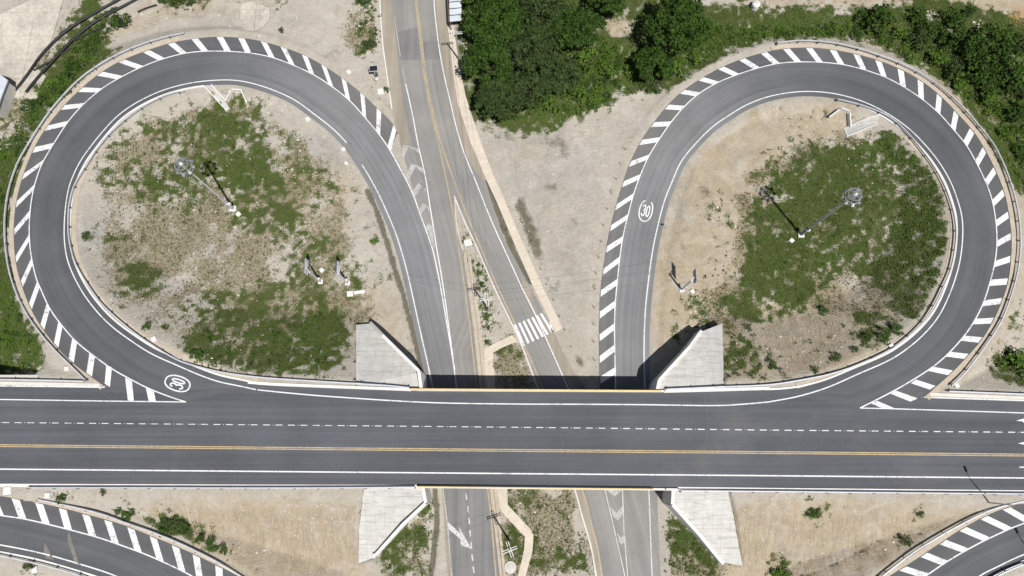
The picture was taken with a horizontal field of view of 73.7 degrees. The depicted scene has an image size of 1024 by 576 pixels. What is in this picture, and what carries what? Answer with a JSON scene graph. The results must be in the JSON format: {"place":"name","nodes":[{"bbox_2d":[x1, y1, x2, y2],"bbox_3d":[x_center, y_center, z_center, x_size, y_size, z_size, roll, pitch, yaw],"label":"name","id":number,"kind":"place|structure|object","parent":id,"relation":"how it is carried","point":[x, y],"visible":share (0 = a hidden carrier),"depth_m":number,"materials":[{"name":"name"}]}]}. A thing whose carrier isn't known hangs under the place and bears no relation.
{"place":"outdoors","nodes":[
{"label":"outdoors","id":0,"kind":"place"},
{"bbox_2d":[15,67,45,100],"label":"concrete yard","id":1,"kind":"structure","parent":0,"point":[29,79],"depth_m":136.34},
{"bbox_2d":[0,0,62,78],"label":"concrete yard","id":2,"kind":"structure","parent":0,"point":[27,30],"depth_m":139.01,"materials":[{"name":"concrete"}]},
{"bbox_2d":[0,496,247,575],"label":"ramp road","id":3,"kind":"structure","parent":0,"point":[78,542],"depth_m":111.77,"materials":[{"name":"asphalt"}]},
{"bbox_2d":[0,555,82,575],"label":"guardrail","id":4,"kind":"object","parent":3,"relation":"on","point":[34,562],"visible":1,"depth_m":109.95,"materials":[{"name":"metal"}]},
{"bbox_2d":[36,499,241,575],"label":"guardrail","id":5,"kind":"object","parent":3,"relation":"on","point":[174,541],"visible":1,"depth_m":111.95,"materials":[{"name":"metal"}]},
{"bbox_2d":[9,37,456,402],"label":"ramp road","id":6,"kind":"structure","parent":0,"point":[81,328],"depth_m":128.65,"materials":[{"name":"asphalt"}]},
{"bbox_2d":[3,32,183,380],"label":"guardrail","id":7,"kind":"object","parent":6,"relation":"on","point":[6,203],"visible":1,"depth_m":126.66,"materials":[{"name":"metal"}]},
{"bbox_2d":[67,90,409,387],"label":"guardrail","id":8,"kind":"object","parent":6,"relation":"on","point":[69,207],"visible":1,"depth_m":120.13,"materials":[{"name":"metal"}]},
{"bbox_2d":[381,0,499,575],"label":"road","id":9,"kind":"structure","parent":0,"point":[469,525],"depth_m":130.19,"materials":[{"name":"asphalt"}]},
{"bbox_2d":[379,0,391,107],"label":"kerb","id":10,"kind":"structure","parent":9,"relation":"on","point":[383,52],"depth_m":138.60,"materials":[{"name":"white concrete"}]},
{"bbox_2d":[464,250,505,575],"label":"median kerb","id":11,"kind":"structure","parent":9,"relation":"on","point":[480,376],"depth_m":124.27,"materials":[{"name":"concrete"}]},
{"bbox_2d":[485,335,516,352],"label":"pavement","id":12,"kind":"structure","parent":0,"point":[500,344],"depth_m":124.82,"materials":[{"name":"concrete"}]},
{"bbox_2d":[446,0,561,331],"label":"pavement","id":13,"kind":"structure","parent":0,"point":[478,149],"depth_m":132.23,"materials":[{"name":"concrete"}]},
{"bbox_2d":[0,0,1023,575],"bbox_3d":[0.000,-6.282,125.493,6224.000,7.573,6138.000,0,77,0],"label":"ground","id":14,"kind":"structure","parent":0,"point":[580,180],"depth_m":127.91,"materials":[{"name":"soil"}]},
{"bbox_2d":[0,75,17,117],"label":"building","id":15,"kind":"structure","parent":14,"relation":"on","point":[8,92],"depth_m":133.60,"materials":[{"name":"concrete"}]},
{"bbox_2d":[19,98,38,112],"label":"bush","id":16,"kind":"object","parent":14,"relation":"on","point":[31,101],"visible":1,"depth_m":134.27,"materials":[{"name":"green plant"}]},
{"bbox_2d":[0,378,84,381],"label":"guardrail","id":17,"kind":"object","parent":14,"relation":"on","point":[14,379],"visible":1,"depth_m":115.94,"materials":[{"name":"metal"}]},
{"bbox_2d":[44,75,59,89],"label":"bush","id":18,"kind":"object","parent":14,"relation":"on","point":[55,80],"visible":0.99,"depth_m":135.27,"materials":[{"name":"green plant"}]},
{"bbox_2d":[15,0,118,90],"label":"pipe","id":19,"kind":"object","parent":14,"relation":"on","point":[55,40],"visible":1,"depth_m":138.16,"materials":[{"name":"black plastic"}]},
{"bbox_2d":[62,60,79,77],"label":"bush","id":20,"kind":"object","parent":14,"relation":"on","point":[71,67],"visible":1,"depth_m":135.27,"materials":[{"name":"green plant"}]},
{"bbox_2d":[25,0,135,92],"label":"pipe","id":21,"kind":"object","parent":14,"relation":"on","point":[68,44],"visible":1,"depth_m":138.00,"materials":[{"name":"black plastic"}]},
{"bbox_2d":[106,12,129,28],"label":"bush","id":22,"kind":"object","parent":14,"relation":"on","point":[116,20],"visible":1,"depth_m":137.10,"materials":[{"name":"green plant"}]},
{"bbox_2d":[121,507,134,521],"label":"bush","id":23,"kind":"object","parent":14,"relation":"on","point":[127,514],"visible":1,"depth_m":112.66,"materials":[{"name":"green plant"}]},
{"bbox_2d":[160,514,186,536],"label":"bush","id":24,"kind":"object","parent":14,"relation":"on","point":[180,523],"visible":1,"depth_m":112.78,"materials":[{"name":"green plant"}]},
{"bbox_2d":[174,157,236,211],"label":"mast light","id":25,"kind":"object","parent":14,"relation":"on","point":[228,204],"visible":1,"depth_m":110.52,"materials":[{"name":"grey metal"}]},
{"bbox_2d":[26,486,415,488],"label":"guardrail","id":26,"kind":"object","parent":14,"relation":"on","point":[229,487],"visible":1,"depth_m":111.88,"materials":[{"name":"metal"}]},
{"bbox_2d":[203,84,248,111],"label":"drainage chute","id":27,"kind":"object","parent":14,"relation":"on","point":[218,97],"visible":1,"depth_m":134.62,"materials":[{"name":"concrete"}]},
{"bbox_2d":[240,1,269,31],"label":"concrete slab","id":28,"kind":"structure","parent":14,"relation":"on","point":[254,16],"depth_m":138.96,"materials":[{"name":"concrete"}]},
{"bbox_2d":[304,259,322,283],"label":"road sign","id":29,"kind":"object","parent":14,"relation":"on","point":[306,269],"visible":1,"depth_m":121.26,"materials":[{"name":"grey metal"}]},
{"bbox_2d":[356,322,426,387],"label":"wing wall","id":30,"kind":"structure","parent":14,"relation":"on","point":[382,358],"depth_m":118.49,"materials":[{"name":"concrete"}]},
{"bbox_2d":[358,488,431,562],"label":"wing wall","id":31,"kind":"structure","parent":14,"relation":"on","point":[387,516],"depth_m":113.34,"materials":[{"name":"concrete"}]},
{"bbox_2d":[447,0,462,29],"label":"shed","id":32,"kind":"structure","parent":14,"relation":"on","point":[455,12],"depth_m":137.29,"materials":[{"name":"metal"}]},
{"bbox_2d":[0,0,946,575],"bbox_3d":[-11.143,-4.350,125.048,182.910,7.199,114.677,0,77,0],"label":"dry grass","id":33,"kind":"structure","parent":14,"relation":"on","point":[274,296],"depth_m":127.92,"materials":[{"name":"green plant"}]},
{"bbox_2d":[460,40,515,87],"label":"broadleaf tree","id":34,"kind":"object","parent":14,"relation":"on","point":[480,53],"visible":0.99,"depth_m":130.82,"materials":[{"name":"green plant"}]},
{"bbox_2d":[460,0,525,45],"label":"broadleaf tree","id":35,"kind":"object","parent":14,"relation":"on","point":[511,20],"visible":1,"depth_m":131.55,"materials":[{"name":"green plant"}]},
{"bbox_2d":[473,77,517,122],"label":"broadleaf tree","id":36,"kind":"object","parent":14,"relation":"on","point":[491,94],"visible":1,"depth_m":129.99,"materials":[{"name":"green plant"}]},
{"bbox_2d":[484,349,507,508],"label":"pavement","id":37,"kind":"structure","parent":14,"relation":"on","point":[490,383],"depth_m":123.36,"materials":[{"name":"concrete"}]},
{"bbox_2d":[0,2,1002,562],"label":"stones","id":38,"kind":"object","parent":14,"relation":"on","point":[484,302],"visible":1,"depth_m":128.46,"materials":[{"name":"stone"}]},
{"bbox_2d":[505,561,515,573],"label":"manhole cover","id":39,"kind":"object","parent":14,"relation":"on","point":[510,567],"visible":1,"depth_m":115.86,"materials":[{"name":"concrete"}]},
{"bbox_2d":[0,0,1023,575],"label":"grass","id":40,"kind":"structure","parent":14,"relation":"on","point":[556,120],"depth_m":129.97,"materials":[{"name":"green plant"}]},
{"bbox_2d":[0,0,1023,575],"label":"brush","id":41,"kind":"object","parent":14,"relation":"on","point":[68,80],"visible":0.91,"depth_m":134.87,"materials":[{"name":"green plant"}]},
{"bbox_2d":[503,68,551,110],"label":"broadleaf tree","id":42,"kind":"object","parent":14,"relation":"on","point":[521,81],"visible":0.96,"depth_m":130.75,"materials":[{"name":"green plant"}]},
{"bbox_2d":[503,20,564,76],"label":"broadleaf tree","id":43,"kind":"object","parent":14,"relation":"on","point":[540,48],"visible":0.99,"depth_m":130.33,"materials":[{"name":"green plant"}]},
{"bbox_2d":[512,0,573,37],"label":"broadleaf tree","id":44,"kind":"object","parent":14,"relation":"on","point":[533,5],"visible":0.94,"depth_m":132.20,"materials":[{"name":"green plant"}]},
{"bbox_2d":[410,388,679,490],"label":"bridge","id":45,"kind":"structure","parent":14,"relation":"on","point":[540,486],"depth_m":112.72,"materials":[{"name":"concrete"}]},
{"bbox_2d":[539,91,560,113],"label":"bush","id":46,"kind":"object","parent":14,"relation":"on","point":[552,99],"visible":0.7,"depth_m":134.52,"materials":[{"name":"green plant"}]},
{"bbox_2d":[535,53,582,94],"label":"broadleaf tree","id":47,"kind":"object","parent":14,"relation":"on","point":[562,82],"visible":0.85,"depth_m":132.31,"materials":[{"name":"green plant"}]},
{"bbox_2d":[550,1,606,51],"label":"broadleaf tree","id":48,"kind":"object","parent":14,"relation":"on","point":[574,34],"visible":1,"depth_m":131.56,"materials":[{"name":"green plant"}]},
{"bbox_2d":[574,46,598,71],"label":"bush","id":49,"kind":"object","parent":14,"relation":"on","point":[587,53],"visible":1,"depth_m":135.90,"materials":[{"name":"green plant"}]},
{"bbox_2d":[588,88,604,104],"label":"bush","id":50,"kind":"object","parent":14,"relation":"on","point":[598,98],"visible":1,"depth_m":135.35,"materials":[{"name":"green plant"}]},
{"bbox_2d":[587,0,626,13],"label":"broadleaf tree","id":51,"kind":"object","parent":14,"relation":"on","point":[618,6],"visible":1,"depth_m":134.32,"materials":[{"name":"green plant"}]},
{"bbox_2d":[599,59,622,77],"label":"bush","id":52,"kind":"object","parent":14,"relation":"on","point":[609,71],"visible":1,"depth_m":135.91,"materials":[{"name":"green plant"}]},
{"bbox_2d":[623,61,638,80],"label":"bush","id":53,"kind":"object","parent":14,"relation":"on","point":[628,67],"visible":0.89,"depth_m":136.40,"materials":[{"name":"green plant"}]},
{"bbox_2d":[642,77,662,94],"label":"bush","id":54,"kind":"object","parent":14,"relation":"on","point":[655,85],"visible":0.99,"depth_m":135.91,"materials":[{"name":"green plant"}]},
{"bbox_2d":[632,43,674,79],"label":"broadleaf tree","id":55,"kind":"object","parent":14,"relation":"on","point":[661,56],"visible":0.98,"depth_m":132.55,"materials":[{"name":"green plant"}]},
{"bbox_2d":[641,0,715,58],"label":"broadleaf tree","id":56,"kind":"object","parent":14,"relation":"on","point":[694,23],"visible":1,"depth_m":130.57,"materials":[{"name":"green plant"}]},
{"bbox_2d":[672,55,687,77],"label":"bush","id":57,"kind":"object","parent":14,"relation":"on","point":[681,60],"visible":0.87,"depth_m":136.12,"materials":[{"name":"green plant"}]},
{"bbox_2d":[649,324,723,389],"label":"wing wall","id":58,"kind":"structure","parent":14,"relation":"on","point":[696,361],"depth_m":118.22,"materials":[{"name":"concrete"}]},
{"bbox_2d":[679,269,697,291],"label":"road sign","id":59,"kind":"object","parent":14,"relation":"on","point":[694,279],"visible":1,"depth_m":120.79,"materials":[{"name":"grey metal"}]},
{"bbox_2d":[688,49,709,63],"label":"bush","id":60,"kind":"object","parent":14,"relation":"on","point":[697,58],"visible":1,"depth_m":136.83,"materials":[{"name":"green plant"}]},
{"bbox_2d":[662,490,741,565],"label":"wing wall","id":61,"kind":"structure","parent":14,"relation":"on","point":[706,520],"depth_m":113.47,"materials":[{"name":"concrete"}]},
{"bbox_2d":[772,560,790,575],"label":"bush","id":62,"kind":"object","parent":14,"relation":"on","point":[781,572],"visible":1,"depth_m":114.33,"materials":[{"name":"green plant"}]},
{"bbox_2d":[805,507,821,518],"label":"bush","id":63,"kind":"object","parent":14,"relation":"on","point":[811,510],"visible":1,"depth_m":112.32,"materials":[{"name":"green plant"}]},
{"bbox_2d":[797,187,861,237],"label":"mast light","id":64,"kind":"object","parent":14,"relation":"on","point":[802,233],"visible":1,"depth_m":109.53,"materials":[{"name":"grey metal"}]},
{"bbox_2d":[679,490,1023,494],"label":"guardrail","id":65,"kind":"object","parent":14,"relation":"on","point":[849,492],"visible":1,"depth_m":111.74,"materials":[{"name":"metal"}]},
{"bbox_2d":[829,107,878,136],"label":"drainage chute","id":66,"kind":"object","parent":14,"relation":"on","point":[850,129],"visible":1,"depth_m":132.69,"materials":[{"name":"concrete"}]},
{"bbox_2d":[856,8,871,26],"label":"bush","id":67,"kind":"object","parent":14,"relation":"on","point":[865,16],"visible":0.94,"depth_m":137.74,"materials":[{"name":"green plant"}]},
{"bbox_2d":[867,3,896,35],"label":"bush","id":68,"kind":"object","parent":14,"relation":"on","point":[882,14],"visible":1,"depth_m":135.91,"materials":[{"name":"green plant"}]},
{"bbox_2d":[878,327,891,341],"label":"bush","id":69,"kind":"object","parent":14,"relation":"on","point":[887,335],"visible":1,"depth_m":118.60,"materials":[{"name":"green plant"}]},
{"bbox_2d":[776,40,1020,385],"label":"guardrail","id":70,"kind":"object","parent":14,"relation":"on","point":[1015,201],"visible":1,"depth_m":127.62,"materials":[{"name":"metal"}]},
{"bbox_2d":[892,25,911,41],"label":"bush","id":71,"kind":"object","parent":14,"relation":"on","point":[902,31],"visible":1,"depth_m":136.65,"materials":[{"name":"green plant"}]},
{"bbox_2d":[902,50,918,65],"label":"bush","id":72,"kind":"object","parent":14,"relation":"on","point":[910,58],"visible":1,"depth_m":135.25,"materials":[{"name":"green plant"}]},
{"bbox_2d":[911,6,927,25],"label":"bush","id":73,"kind":"object","parent":14,"relation":"on","point":[922,13],"visible":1,"depth_m":136.95,"materials":[{"name":"green plant"}]},
{"bbox_2d":[908,25,932,52],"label":"bush","id":74,"kind":"object","parent":14,"relation":"on","point":[921,36],"visible":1,"depth_m":135.49,"materials":[{"name":"green plant"}]},
{"bbox_2d":[918,18,939,41],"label":"bush","id":75,"kind":"object","parent":14,"relation":"on","point":[932,28],"visible":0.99,"depth_m":135.93,"materials":[{"name":"green plant"}]},
{"bbox_2d":[930,44,951,65],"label":"bush","id":76,"kind":"object","parent":14,"relation":"on","point":[937,56],"visible":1,"depth_m":134.59,"materials":[{"name":"green plant"}]},
{"bbox_2d":[935,25,953,45],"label":"bush","id":77,"kind":"object","parent":14,"relation":"on","point":[945,35],"visible":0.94,"depth_m":135.92,"materials":[{"name":"green plant"}]},
{"bbox_2d":[938,6,966,29],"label":"bush","id":78,"kind":"object","parent":14,"relation":"on","point":[956,17],"visible":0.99,"depth_m":136.43,"materials":[{"name":"green plant"}]},
{"bbox_2d":[942,54,964,79],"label":"bush","id":79,"kind":"object","parent":14,"relation":"on","point":[952,66],"visible":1,"depth_m":133.99,"materials":[{"name":"green plant"}]},
{"bbox_2d":[947,71,969,89],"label":"bush","id":80,"kind":"object","parent":14,"relation":"on","point":[958,84],"visible":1,"depth_m":133.79,"materials":[{"name":"green plant"}]},
{"bbox_2d":[945,29,982,58],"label":"bush","id":81,"kind":"object","parent":14,"relation":"on","point":[971,41],"visible":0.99,"depth_m":133.98,"materials":[{"name":"green plant"}]},
{"bbox_2d":[971,45,991,63],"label":"bush","id":82,"kind":"object","parent":14,"relation":"on","point":[983,52],"visible":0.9,"depth_m":133.78,"materials":[{"name":"green plant"}]},
{"bbox_2d":[963,52,1000,84],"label":"bush","id":83,"kind":"object","parent":14,"relation":"on","point":[986,73],"visible":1,"depth_m":132.76,"materials":[{"name":"green plant"}]},
{"bbox_2d":[948,390,1023,394],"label":"guardrail","id":84,"kind":"object","parent":14,"relation":"on","point":[986,392],"visible":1,"depth_m":115.44,"materials":[{"name":"metal"}]},
{"bbox_2d":[977,71,1001,94],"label":"bush","id":85,"kind":"object","parent":14,"relation":"on","point":[991,80],"visible":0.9,"depth_m":133.02,"materials":[{"name":"green plant"}]},
{"bbox_2d":[968,21,1015,53],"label":"bush","id":86,"kind":"object","parent":14,"relation":"on","point":[987,39],"visible":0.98,"depth_m":133.87,"materials":[{"name":"green plant"}]},
{"bbox_2d":[980,89,1003,106],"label":"bush","id":87,"kind":"object","parent":14,"relation":"on","point":[989,98],"visible":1,"depth_m":132.86,"materials":[{"name":"green plant"}]},
{"bbox_2d":[990,49,1014,73],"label":"bush","id":88,"kind":"object","parent":14,"relation":"on","point":[1006,56],"visible":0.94,"depth_m":133.69,"materials":[{"name":"green plant"}]},
{"bbox_2d":[997,125,1014,140],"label":"bush","id":89,"kind":"object","parent":14,"relation":"on","point":[1006,133],"visible":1,"depth_m":131.87,"materials":[{"name":"green plant"}]},
{"bbox_2d":[995,60,1023,92],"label":"bush","id":90,"kind":"object","parent":14,"relation":"on","point":[1016,70],"visible":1,"depth_m":132.72,"materials":[{"name":"green plant"}]},
{"bbox_2d":[998,348,1023,377],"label":"bush","id":91,"kind":"object","parent":14,"relation":"on","point":[1019,356],"visible":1,"depth_m":118.35,"materials":[{"name":"green plant"}]},
{"bbox_2d":[1003,33,1023,53],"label":"bush","id":92,"kind":"object","parent":14,"relation":"on","point":[1017,45],"visible":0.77,"depth_m":135.17,"materials":[{"name":"green plant"}]},
{"bbox_2d":[1006,78,1023,97],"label":"bush","id":93,"kind":"object","parent":14,"relation":"on","point":[1017,91],"visible":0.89,"depth_m":132.79,"materials":[{"name":"green plant"}]},
{"bbox_2d":[1007,99,1023,123],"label":"bush","id":94,"kind":"object","parent":14,"relation":"on","point":[1015,111],"visible":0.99,"depth_m":132.06,"materials":[{"name":"green plant"}]},
{"bbox_2d":[1011,142,1023,159],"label":"bush","id":95,"kind":"object","parent":14,"relation":"on","point":[1017,149],"visible":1,"depth_m":131.54,"materials":[{"name":"green plant"}]},
{"bbox_2d":[0,385,1023,489],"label":"road","id":96,"kind":"structure","parent":0,"point":[274,435],"depth_m":114.43,"materials":[{"name":"asphalt"}]},
{"bbox_2d":[0,382,99,386],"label":"kerb","id":97,"kind":"structure","parent":96,"relation":"on","point":[52,384],"depth_m":116.42,"materials":[{"name":"concrete"}]},
{"bbox_2d":[0,484,417,487],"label":"kerb","id":98,"kind":"structure","parent":96,"relation":"on","point":[135,485],"depth_m":112.60,"materials":[{"name":"white concrete"}]},
{"bbox_2d":[248,381,410,390],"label":"kerb","id":99,"kind":"structure","parent":96,"relation":"on","point":[333,386],"depth_m":116.33,"materials":[{"name":"white concrete"}]},
{"bbox_2d":[664,387,769,392],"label":"kerb","id":100,"kind":"structure","parent":96,"relation":"on","point":[720,389],"depth_m":116.22,"materials":[{"name":"white concrete"}]},
{"bbox_2d":[677,487,1023,492],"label":"kerb","id":101,"kind":"structure","parent":96,"relation":"on","point":[844,489],"depth_m":112.45,"materials":[{"name":"white concrete"}]},
{"bbox_2d":[930,393,1023,399],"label":"kerb","id":102,"kind":"structure","parent":96,"relation":"on","point":[976,396],"depth_m":115.95,"materials":[{"name":"concrete"}]},
{"bbox_2d":[500,505,532,536],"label":"pavement","id":103,"kind":"structure","parent":0,"point":[518,523],"depth_m":117.74,"materials":[{"name":"concrete"}]},
{"bbox_2d":[518,534,533,575],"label":"pavement","id":104,"kind":"structure","parent":0,"point":[527,552],"depth_m":116.46,"materials":[{"name":"concrete"}]},
{"bbox_2d":[416,0,660,575],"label":"road","id":105,"kind":"structure","parent":0,"point":[622,526],"depth_m":126.69,"materials":[{"name":"asphalt"}]},
{"bbox_2d":[453,196,596,575],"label":"kerb","id":106,"kind":"structure","parent":105,"relation":"on","point":[528,365],"depth_m":125.18,"materials":[{"name":"concrete"}]},
{"bbox_2d":[599,44,1015,407],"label":"ramp road","id":107,"kind":"structure","parent":0,"point":[941,347],"depth_m":128.23,"materials":[{"name":"asphalt"}]},
{"bbox_2d":[666,99,956,389],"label":"guardrail","id":108,"kind":"object","parent":107,"relation":"on","point":[952,209],"visible":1,"depth_m":120.53,"materials":[{"name":"metal"}]},
{"bbox_2d":[879,504,1023,575],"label":"ramp road","id":109,"kind":"structure","parent":0,"point":[990,543],"depth_m":111.41,"materials":[{"name":"asphalt"}]},
{"bbox_2d":[881,501,1023,575],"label":"guardrail","id":110,"kind":"object","parent":109,"relation":"on","point":[926,544],"visible":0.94,"depth_m":111.49,"materials":[{"name":"metal"}]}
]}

